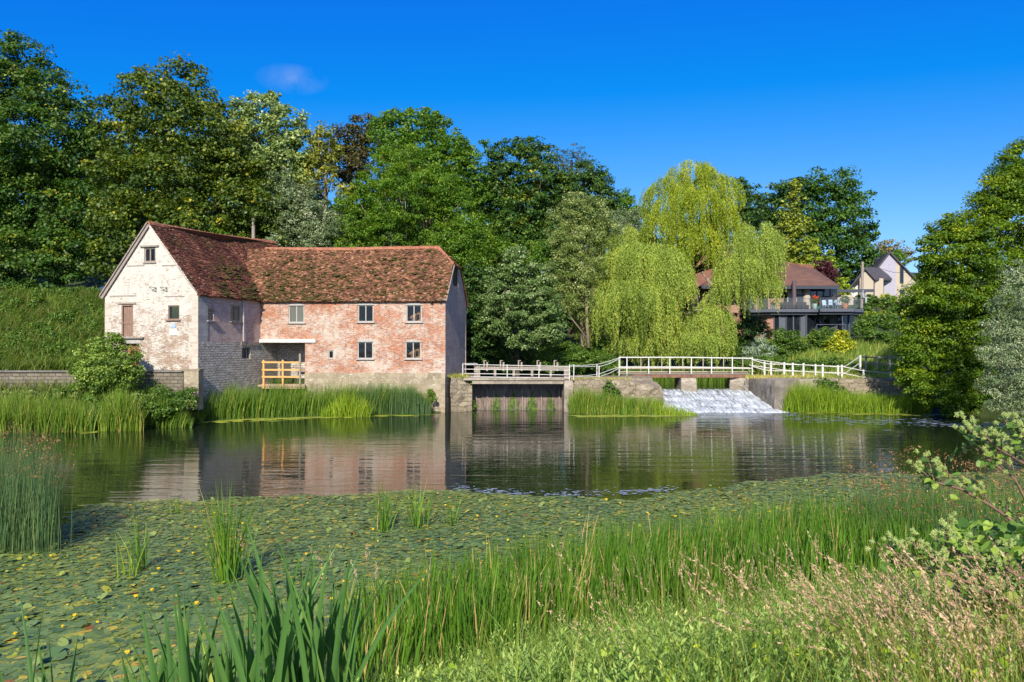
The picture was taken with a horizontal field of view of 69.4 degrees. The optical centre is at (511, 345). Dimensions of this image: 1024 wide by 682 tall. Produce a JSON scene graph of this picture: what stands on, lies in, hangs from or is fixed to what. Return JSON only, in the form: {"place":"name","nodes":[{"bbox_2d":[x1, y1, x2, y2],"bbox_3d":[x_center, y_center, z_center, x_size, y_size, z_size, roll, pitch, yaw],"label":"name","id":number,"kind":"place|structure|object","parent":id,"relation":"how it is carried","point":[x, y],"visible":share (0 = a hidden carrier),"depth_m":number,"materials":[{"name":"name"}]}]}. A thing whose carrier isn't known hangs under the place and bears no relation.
{"place":"outdoors","nodes":[
{"label":"outdoors","id":0,"kind":"place"},
{"bbox_2d":[0,409,1023,672],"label":"mill pond water","id":1,"kind":"structure","parent":0,"point":[536,453],"depth_m":30.64,"materials":[{"name":"black liquid"}]},
{"bbox_2d":[0,421,77,554],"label":"bulrushes","id":2,"kind":"object","parent":1,"relation":"on","point":[28,516],"visible":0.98,"depth_m":16.33,"materials":[{"name":"green plant"}]},
{"bbox_2d":[0,388,102,434],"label":"reeds","id":3,"kind":"object","parent":1,"relation":"in","point":[53,417],"visible":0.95,"depth_m":38.45,"materials":[{"name":"green plant"}]},
{"bbox_2d":[93,385,150,430],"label":"reeds","id":4,"kind":"object","parent":1,"relation":"in","point":[121,414],"visible":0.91,"depth_m":39.06,"materials":[{"name":"green plant"}]},
{"bbox_2d":[109,530,151,577],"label":"reed clump","id":5,"kind":"object","parent":1,"relation":"on","point":[124,569],"visible":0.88,"depth_m":14.40,"materials":[{"name":"green plant"}]},
{"bbox_2d":[117,513,148,572],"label":"reed clump","id":6,"kind":"object","parent":1,"relation":"on","point":[137,555],"visible":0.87,"depth_m":14.76,"materials":[{"name":"green plant"}]},
{"bbox_2d":[138,376,193,427],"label":"reeds","id":7,"kind":"object","parent":1,"relation":"in","point":[180,419],"visible":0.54,"depth_m":40.70,"materials":[{"name":"green plant"}]},
{"bbox_2d":[168,477,282,583],"bbox_3d":[-5.420,3.516,13.966,2.201,2.069,1.654,0,0,0],"label":"reed clump","id":8,"kind":"object","parent":1,"relation":"on","point":[228,553],"visible":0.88,"depth_m":14.07,"materials":[{"name":"green plant"}]},
{"bbox_2d":[191,376,431,420],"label":"reeds","id":9,"kind":"object","parent":1,"relation":"in","point":[236,403],"visible":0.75,"depth_m":46.82,"materials":[{"name":"green plant"}]},
{"bbox_2d":[319,388,373,416],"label":"reeds","id":10,"kind":"object","parent":1,"relation":"in","point":[355,410],"visible":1,"depth_m":46.83,"materials":[{"name":"green plant"}]},
{"bbox_2d":[339,381,431,414],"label":"rushes","id":11,"kind":"object","parent":1,"relation":"in","point":[415,407],"visible":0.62,"depth_m":48.17,"materials":[{"name":"green plant"}]},
{"bbox_2d":[367,476,411,531],"bbox_3d":[-3.042,3.830,18.100,1.219,1.441,0.815,0,0,-25],"label":"reed clump","id":12,"kind":"object","parent":1,"relation":"on","point":[383,522],"visible":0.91,"depth_m":17.96,"materials":[{"name":"green plant"}]},
{"bbox_2d":[376,479,439,528],"bbox_3d":[-2.547,3.883,18.369,1.746,1.333,0.983,0,0,0],"label":"reed clump","id":13,"kind":"object","parent":1,"relation":"on","point":[419,520],"visible":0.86,"depth_m":18.36,"materials":[{"name":"green plant"}]},
{"bbox_2d":[450,374,473,411],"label":"stone pier","id":14,"kind":"structure","parent":1,"relation":"in","point":[462,393],"depth_m":50.62,"materials":[{"name":"beige stone"}]},
{"bbox_2d":[0,472,1000,678],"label":"pond weed","id":15,"kind":"object","parent":1,"relation":"in","point":[96,600],"visible":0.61,"depth_m":17.71,"materials":[{"name":"plant"}]},
{"bbox_2d":[0,471,1023,681],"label":"lily pads","id":16,"kind":"object","parent":1,"relation":"on","point":[97,649],"visible":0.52,"depth_m":15.61,"materials":[{"name":"green plant"}]},
{"bbox_2d":[0,472,1023,665],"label":"duckweed","id":17,"kind":"object","parent":1,"relation":"on","point":[68,659],"visible":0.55,"depth_m":19.15,"materials":[{"name":"green plant"}]},
{"bbox_2d":[80,411,947,433],"bbox_3d":[3.592,4.494,47.321,55.708,0.001,9.517,0,0,-10],"label":"duckweed","id":18,"kind":"object","parent":1,"relation":"on","point":[292,418],"visible":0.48,"depth_m":47.04,"materials":[{"name":"green plant"}]},
{"bbox_2d":[464,360,568,409],"bbox_3d":[0.259,3.007,51.475,7.518,3.985,1.950,0,0,0],"label":"sluice","id":19,"kind":"object","parent":1,"relation":"in","point":[495,393],"visible":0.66,"depth_m":52.26,"materials":[{"name":"wood"}]},
{"bbox_2d":[462,363,573,379],"bbox_3d":[0.424,1.786,51.396,7.734,1.163,0.953,0,0,0],"label":"white railing","id":20,"kind":"object","parent":19,"relation":"on","point":[538,374],"visible":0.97,"depth_m":50.93,"materials":[{"name":"paint"}]},
{"bbox_2d":[562,379,572,411],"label":"stone pier","id":21,"kind":"structure","parent":1,"relation":"in","point":[567,386],"depth_m":50.30,"materials":[{"name":"stone"}]},
{"bbox_2d":[564,384,664,414],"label":"reeds","id":22,"kind":"object","parent":1,"relation":"in","point":[585,402],"visible":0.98,"depth_m":48.87,"materials":[{"name":"green plant"}]},
{"bbox_2d":[570,375,663,403],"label":"stone island","id":23,"kind":"structure","parent":1,"relation":"in","point":[645,386],"depth_m":50.62,"materials":[{"name":"beige stone"}]},
{"bbox_2d":[651,399,696,415],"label":"reeds","id":24,"kind":"object","parent":1,"relation":"in","point":[665,410],"visible":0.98,"depth_m":48.00,"materials":[{"name":"green plant"}]},
{"bbox_2d":[328,472,1023,681],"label":"sweet flag","id":25,"kind":"object","parent":1,"relation":"in","point":[414,612],"visible":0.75,"depth_m":12.52,"materials":[{"name":"green plant"}]},
{"bbox_2d":[459,413,1010,497],"bbox_3d":[12.828,4.487,36.882,34.444,0.006,30.353,0,0,0],"label":"floating foam","id":26,"kind":"object","parent":1,"relation":"on","point":[878,423],"visible":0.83,"depth_m":23.77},
{"bbox_2d":[775,377,934,413],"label":"reeds","id":27,"kind":"object","parent":1,"relation":"in","point":[804,398],"visible":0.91,"depth_m":49.66,"materials":[{"name":"green plant"}]},
{"bbox_2d":[828,445,1023,575],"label":"bulrushes","id":28,"kind":"object","parent":1,"relation":"on","point":[974,505],"visible":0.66,"depth_m":15.06,"materials":[{"name":"green plant"}]},
{"bbox_2d":[0,207,1023,681],"bbox_3d":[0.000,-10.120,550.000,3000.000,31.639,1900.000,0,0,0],"label":"ground","id":29,"kind":"structure","parent":0,"point":[94,281],"depth_m":55.75,"materials":[{"name":"green plant"}]},
{"bbox_2d":[0,283,106,369],"bbox_3d":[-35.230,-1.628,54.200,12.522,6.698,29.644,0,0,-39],"label":"bank grass","id":30,"kind":"structure","parent":29,"relation":"on","point":[47,308],"depth_m":52.11,"materials":[{"name":"green plant"}]},
{"bbox_2d":[0,585,121,681],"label":"iris clump","id":31,"kind":"object","parent":29,"relation":"on","point":[32,674],"visible":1,"depth_m":4.20,"materials":[{"name":"green plant"}]},
{"bbox_2d":[0,29,130,291],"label":"sycamore tree","id":32,"kind":"object","parent":29,"relation":"on","point":[31,171],"visible":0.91,"depth_m":67.85,"materials":[{"name":"green plant"}]},
{"bbox_2d":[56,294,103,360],"bbox_3d":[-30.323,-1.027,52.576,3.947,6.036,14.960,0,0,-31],"label":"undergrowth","id":33,"kind":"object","parent":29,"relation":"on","point":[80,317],"visible":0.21,"depth_m":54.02,"materials":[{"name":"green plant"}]},
{"bbox_2d":[0,370,185,411],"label":"garden wall","id":34,"kind":"structure","parent":29,"relation":"on","point":[170,378],"depth_m":43.48,"materials":[{"name":"beige stone"}]},
{"bbox_2d":[0,388,197,409],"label":"bank weeds","id":35,"kind":"object","parent":29,"relation":"on","point":[191,404],"visible":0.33,"depth_m":41.52,"materials":[{"name":"green plant"}]},
{"bbox_2d":[0,376,206,422],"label":"bank grass","id":36,"kind":"structure","parent":29,"relation":"on","point":[53,386],"depth_m":42.75,"materials":[{"name":"green plant"}]},
{"bbox_2d":[66,331,145,400],"bbox_3d":[-22.923,1.252,41.872,4.737,4.175,3.854,0,0,0],"label":"dogwood shrub","id":37,"kind":"object","parent":29,"relation":"on","point":[85,370],"visible":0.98,"depth_m":41.48,"materials":[{"name":"green plant"}]},
{"bbox_2d":[42,382,201,418],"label":"undergrowth","id":38,"kind":"object","parent":29,"relation":"on","point":[157,412],"visible":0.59,"depth_m":41.06,"materials":[{"name":"green plant"}]},
{"bbox_2d":[75,51,301,285],"bbox_3d":[-28.982,-15.557,65.024,21.099,22.292,12.177,0,0,0],"label":"sycamore tree","id":39,"kind":"object","parent":29,"relation":"on","point":[136,170],"visible":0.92,"depth_m":64.11,"materials":[{"name":"green plant"}]},
{"bbox_2d":[114,582,262,681],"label":"iris clump","id":40,"kind":"object","parent":29,"relation":"on","point":[185,669],"visible":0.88,"depth_m":4.07,"materials":[{"name":"green plant"}]},
{"bbox_2d":[182,369,204,409],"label":"gate pillar","id":41,"kind":"structure","parent":29,"relation":"on","point":[193,378],"depth_m":43.25,"materials":[{"name":"stone"}]},
{"bbox_2d":[213,89,329,235],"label":"whitebeam tree","id":42,"kind":"object","parent":29,"relation":"on","point":[273,151],"visible":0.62,"depth_m":76.82,"materials":[{"name":"green plant"}]},
{"bbox_2d":[99,221,468,413],"bbox_3d":[-14.412,-1.672,50.923,20.262,13.344,14.959,0,0,10],"label":"water mill","id":43,"kind":"object","parent":29,"relation":"on","point":[363,316],"visible":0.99,"depth_m":50.22,"materials":[{"name":"brick"}]},
{"bbox_2d":[121,304,132,336],"bbox_3d":[-23.651,-1.554,45.611,0.861,1.982,0.143,0,0,14],"label":"door","id":44,"kind":"structure","parent":43,"relation":"in","point":[126,309],"depth_m":45.64,"materials":[{"name":"brown wood"}]},
{"bbox_2d":[262,354,300,387],"bbox_3d":[-15.608,1.713,50.109,2.675,2.356,0.155,0,0,3],"label":"timber fence","id":45,"kind":"object","parent":43,"relation":"on","point":[282,370],"visible":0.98,"depth_m":50.06,"materials":[{"name":"yellow wood"}]},
{"bbox_2d":[287,303,305,323],"bbox_3d":[-14.727,-2.214,50.578,1.291,1.405,0.240,0,0,3],"label":"window","id":46,"kind":"structure","parent":43,"relation":"in","point":[296,310],"depth_m":50.64,"materials":[{"name":"white wood"}]},
{"bbox_2d":[235,528,380,677],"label":"dry grass","id":47,"kind":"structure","parent":29,"relation":"on","point":[376,571],"depth_m":5.24,"materials":[{"name":"plant"}]},
{"bbox_2d":[260,167,359,247],"bbox_3d":[-18.202,-8.434,65.500,9.541,15.501,5.220,0,0,11],"label":"sallow tree","id":48,"kind":"object","parent":29,"relation":"on","point":[313,222],"visible":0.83,"depth_m":64.86,"materials":[{"name":"green plant"}]},
{"bbox_2d":[187,522,438,681],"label":"iris clump","id":49,"kind":"object","parent":29,"relation":"on","point":[289,645],"visible":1,"depth_m":3.94,"materials":[{"name":"green plant"}]},
{"bbox_2d":[291,119,354,230],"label":"slender tree","id":50,"kind":"object","parent":29,"relation":"on","point":[326,167],"visible":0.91,"depth_m":76.08,"materials":[{"name":"green plant"}]},
{"bbox_2d":[322,112,385,241],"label":"copper tree","id":51,"kind":"object","parent":29,"relation":"on","point":[357,153],"visible":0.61,"depth_m":82.02,"materials":[{"name":"brown plant"}]},
{"bbox_2d":[326,598,387,681],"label":"iris clump","id":52,"kind":"object","parent":29,"relation":"on","point":[356,654],"visible":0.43,"depth_m":4.89,"materials":[{"name":"green plant"}]},
{"bbox_2d":[0,134,742,334],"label":"woodland","id":53,"kind":"object","parent":29,"relation":"on","point":[390,234],"visible":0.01,"depth_m":92.37,"materials":[{"name":"green plant"}]},
{"bbox_2d":[318,142,496,307],"bbox_3d":[-8.608,-7.929,64.204,14.193,20.171,10.345,0,0,36],"label":"ash tree","id":54,"kind":"object","parent":29,"relation":"on","point":[402,221],"visible":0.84,"depth_m":63.39,"materials":[{"name":"green plant"}]},
{"bbox_2d":[363,106,493,242],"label":"poplar tree","id":55,"kind":"object","parent":29,"relation":"on","point":[461,156],"visible":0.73,"depth_m":76.57,"materials":[{"name":"green plant"}]},
{"bbox_2d":[462,261,507,376],"bbox_3d":[-2.594,-0.996,59.851,5.340,11.714,5.124,0,0,0],"label":"elder bush","id":56,"kind":"object","parent":29,"relation":"on","point":[479,346],"visible":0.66,"depth_m":59.52,"materials":[{"name":"green plant"}]},
{"bbox_2d":[466,229,574,341],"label":"hazel bush","id":57,"kind":"object","parent":29,"relation":"on","point":[498,245],"visible":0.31,"depth_m":68.09,"materials":[{"name":"green plant"}]},
{"bbox_2d":[474,244,570,376],"bbox_3d":[0.877,-1.619,58.538,7.502,12.866,5.249,0,0,-14],"label":"whitebeam shrub","id":58,"kind":"object","parent":29,"relation":"on","point":[516,317],"visible":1,"depth_m":58.06,"materials":[{"name":"green plant"}]},
{"bbox_2d":[468,135,585,330],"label":"oak tree","id":59,"kind":"object","parent":29,"relation":"on","point":[513,228],"visible":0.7,"depth_m":78.42,"materials":[{"name":"green plant"}]},
{"bbox_2d":[466,337,624,376],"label":"undergrowth","id":60,"kind":"object","parent":29,"relation":"on","point":[566,353],"visible":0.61,"depth_m":62.16,"materials":[{"name":"green plant"}]},
{"bbox_2d":[550,142,596,333],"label":"scots pine","id":61,"kind":"object","parent":29,"relation":"on","point":[570,330],"visible":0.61,"depth_m":87.18,"materials":[{"name":"green plant"}]},
{"bbox_2d":[540,191,624,349],"bbox_3d":[6.110,-4.467,64.026,7.652,17.749,5.833,0,0,0],"label":"white willow","id":62,"kind":"object","parent":29,"relation":"on","point":[579,259],"visible":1,"depth_m":63.27,"materials":[{"name":"green plant"}]},
{"bbox_2d":[552,158,623,337],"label":"lime tree","id":63,"kind":"object","parent":29,"relation":"on","point":[596,184],"visible":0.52,"depth_m":78.03,"materials":[{"name":"green plant"}]},
{"bbox_2d":[610,187,646,333],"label":"young maple","id":64,"kind":"object","parent":29,"relation":"on","point":[626,200],"visible":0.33,"depth_m":82.89,"materials":[{"name":"green plant"}]},
{"bbox_2d":[607,207,658,362],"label":"white willow","id":65,"kind":"object","parent":29,"relation":"on","point":[632,216],"visible":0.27,"depth_m":71.02,"materials":[{"name":"plant"}]},
{"bbox_2d":[289,551,1023,681],"bbox_3d":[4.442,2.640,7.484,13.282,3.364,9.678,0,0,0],"label":"bank grass","id":66,"kind":"structure","parent":29,"relation":"on","point":[915,648],"depth_m":4.28,"materials":[{"name":"green plant"}]},
{"bbox_2d":[569,158,788,372],"bbox_3d":[14.654,-7.122,65.177,19.199,19.517,8.258,0,0,-8],"label":"weeping willow","id":67,"kind":"object","parent":29,"relation":"on","point":[646,284],"visible":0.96,"depth_m":63.27,"materials":[{"name":"green plant"}]},
{"bbox_2d":[510,533,855,643],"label":"dry grass","id":68,"kind":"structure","parent":29,"relation":"on","point":[679,574],"depth_m":9.57,"materials":[{"name":"beige plant"}]},
{"bbox_2d":[352,554,1023,681],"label":"bank herbs","id":69,"kind":"object","parent":29,"relation":"on","point":[613,671],"visible":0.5,"depth_m":4.56,"materials":[{"name":"green plant"}]},
{"bbox_2d":[383,599,1015,681],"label":"bindweed","id":70,"kind":"object","parent":29,"relation":"on","point":[451,665],"visible":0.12,"depth_m":4.31,"materials":[{"name":"green plant"}]},
{"bbox_2d":[536,537,921,681],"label":"dry grass","id":71,"kind":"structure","parent":29,"relation":"on","point":[741,592],"depth_m":4.04,"materials":[{"name":"plant"}]},
{"bbox_2d":[727,378,749,390],"bbox_3d":[17.848,3.360,57.458,2.335,1.879,2.739,0,0,0],"label":"bridge abutment","id":72,"kind":"object","parent":29,"relation":"on","point":[738,383],"visible":0.3,"depth_m":56.57,"materials":[{"name":"stone"}]},
{"bbox_2d":[730,176,769,308],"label":"yew tree","id":73,"kind":"object","parent":29,"relation":"on","point":[748,213],"visible":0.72,"depth_m":97.95,"materials":[{"name":"green plant"}]},
{"bbox_2d":[719,309,783,364],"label":"dark shrub","id":74,"kind":"object","parent":29,"relation":"on","point":[750,323],"visible":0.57,"depth_m":68.75,"materials":[{"name":"green plant"}]},
{"bbox_2d":[740,332,776,360],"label":"silver shrub","id":75,"kind":"object","parent":29,"relation":"on","point":[758,348],"visible":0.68,"depth_m":63.21,"materials":[{"name":"green plant"}]},
{"bbox_2d":[643,243,874,337],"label":"modern house","id":76,"kind":"structure","parent":29,"relation":"on","point":[805,282],"depth_m":81.03,"materials":[{"name":"tile"}]},
{"bbox_2d":[748,176,811,260],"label":"round tree","id":77,"kind":"object","parent":29,"relation":"on","point":[774,200],"visible":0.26,"depth_m":113.93,"materials":[{"name":"green plant"}]},
{"bbox_2d":[769,327,808,359],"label":"buddleia bush","id":78,"kind":"object","parent":29,"relation":"on","point":[788,344],"visible":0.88,"depth_m":67.10,"materials":[{"name":"green plant"}]},
{"bbox_2d":[727,342,858,373],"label":"undergrowth","id":79,"kind":"object","parent":29,"relation":"on","point":[830,361],"visible":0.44,"depth_m":60.94,"materials":[{"name":"green plant"}]},
{"bbox_2d":[749,377,837,410],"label":"weir wall","id":80,"kind":"structure","parent":29,"relation":"on","point":[767,390],"depth_m":52.22,"materials":[{"name":"concrete"}]},
{"bbox_2d":[773,178,827,263],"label":"leylandii tree","id":81,"kind":"object","parent":29,"relation":"on","point":[794,246],"visible":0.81,"depth_m":105.67,"materials":[{"name":"green plant"}]},
{"bbox_2d":[807,237,823,268],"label":"golden cypress","id":82,"kind":"object","parent":29,"relation":"on","point":[815,250],"visible":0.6,"depth_m":97.68,"materials":[{"name":"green plant"}]},
{"bbox_2d":[803,326,835,349],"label":"rose bush","id":83,"kind":"object","parent":29,"relation":"on","point":[815,339],"visible":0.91,"depth_m":71.18,"materials":[{"name":"green plant"}]},
{"bbox_2d":[750,355,891,378],"bbox_3d":[23.028,1.862,55.985,9.343,2.257,4.150,0,0,0],"label":"white railing","id":84,"kind":"object","parent":29,"relation":"on","point":[822,372],"visible":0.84,"depth_m":55.40,"materials":[{"name":"paint"}]},
{"bbox_2d":[735,334,918,373],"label":"bank grass","id":85,"kind":"structure","parent":29,"relation":"on","point":[865,346],"depth_m":67.31,"materials":[{"name":"green plant"}]},
{"bbox_2d":[811,259,842,292],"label":"purple maple","id":86,"kind":"object","parent":29,"relation":"on","point":[825,268],"visible":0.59,"depth_m":92.52,"materials":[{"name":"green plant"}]},
{"bbox_2d":[813,377,851,396],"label":"bank weeds","id":87,"kind":"object","parent":29,"relation":"on","point":[828,382],"visible":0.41,"depth_m":52.10,"materials":[{"name":"green plant"}]},
{"bbox_2d":[784,165,885,281],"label":"round tree","id":88,"kind":"object","parent":29,"relation":"on","point":[843,241],"visible":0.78,"depth_m":115.77,"materials":[{"name":"green plant"}]},
{"bbox_2d":[823,329,856,353],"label":"golden shrub","id":89,"kind":"object","parent":29,"relation":"on","point":[838,343],"visible":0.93,"depth_m":69.14,"materials":[{"name":"yellow plant"}]},
{"bbox_2d":[781,369,918,378],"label":"bank grass","id":90,"kind":"structure","parent":29,"relation":"on","point":[870,375],"depth_m":55.40,"materials":[{"name":"green plant"}]},
{"bbox_2d":[679,531,1023,681],"bbox_3d":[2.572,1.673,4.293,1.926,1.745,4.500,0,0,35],"label":"dry grass","id":91,"kind":"structure","parent":29,"relation":"on","point":[900,591],"depth_m":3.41,"materials":[{"name":"beige plant"}]},
{"bbox_2d":[847,305,899,344],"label":"pergola rose","id":92,"kind":"object","parent":29,"relation":"on","point":[866,332],"visible":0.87,"depth_m":74.88,"materials":[{"name":"green plant"}]},
{"bbox_2d":[840,249,911,281],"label":"field maple","id":93,"kind":"object","parent":29,"relation":"on","point":[899,256],"visible":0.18,"depth_m":126.92,"materials":[{"name":"green plant"}]},
{"bbox_2d":[853,294,900,312],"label":"clipped hedge","id":94,"kind":"object","parent":29,"relation":"on","point":[873,300],"visible":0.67,"depth_m":92.80,"materials":[{"name":"green plant"}]},
{"bbox_2d":[850,251,914,299],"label":"white house","id":95,"kind":"structure","parent":29,"relation":"on","point":[880,281],"depth_m":111.91,"materials":[{"name":"white paint"}]},
{"bbox_2d":[872,239,916,263],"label":"thorn tree","id":96,"kind":"object","parent":29,"relation":"on","point":[883,247],"visible":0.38,"depth_m":137.91,"materials":[{"name":"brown plant"}]},
{"bbox_2d":[837,378,954,396],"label":"bank wall","id":97,"kind":"structure","parent":29,"relation":"on","point":[886,385],"depth_m":52.99,"materials":[{"name":"beige stone"}]},
{"bbox_2d":[864,411,1023,623],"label":"shrub","id":98,"kind":"object","parent":29,"relation":"on","point":[1012,530],"visible":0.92,"depth_m":4.95,"materials":[{"name":"green plant"}]},
{"bbox_2d":[889,303,1002,416],"bbox_3d":[28.495,0.817,48.054,8.163,7.624,4.736,0,0,-17],"label":"sycamore bush","id":99,"kind":"object","parent":29,"relation":"on","point":[940,361],"visible":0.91,"depth_m":47.30,"materials":[{"name":"green plant"}]},
{"bbox_2d":[889,136,1023,393],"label":"false acacia","id":100,"kind":"object","parent":29,"relation":"on","point":[1004,203],"visible":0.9,"depth_m":47.01,"materials":[{"name":"green plant"}]},
{"bbox_2d":[973,258,1023,421],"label":"silver willow","id":101,"kind":"object","parent":29,"relation":"on","point":[1015,381],"visible":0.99,"depth_m":38.87,"materials":[{"name":"green plant"}]},
{"bbox_2d":[0,0,1023,285],"label":"sky","id":102,"kind":"structure","parent":0,"point":[919,96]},
{"bbox_2d":[659,384,726,387],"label":"river water","id":103,"kind":"structure","parent":0,"point":[698,386],"depth_m":60.00,"materials":[{"name":"green liquid"}]},
{"bbox_2d":[615,364,738,384],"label":"reeds","id":104,"kind":"object","parent":103,"relation":"on","point":[706,381],"visible":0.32,"depth_m":63.40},
{"bbox_2d":[675,378,696,391],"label":"bridge pier","id":105,"kind":"structure","parent":103,"relation":"in","point":[686,384],"depth_m":56.17,"materials":[{"name":"stone"}]},
{"bbox_2d":[662,388,782,412],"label":"weir water","id":106,"kind":"structure","parent":0,"point":[715,400],"depth_m":53.09,"materials":[{"name":"white liquid"}]},
{"bbox_3d":[9.930,3.360,57.414,1.597,1.879,2.624,0,0,0],"label":"bridge abutment","id":107,"kind":"object","parent":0,"visible":0},
{"bbox_2d":[617,357,752,377],"bbox_3d":[13.540,1.643,57.450,10.781,1.575,1.900,0,0,0],"label":"footbridge","id":108,"kind":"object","parent":107,"relation":"on","point":[694,375],"visible":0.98,"depth_m":56.58,"materials":[{"name":"grey wood"}]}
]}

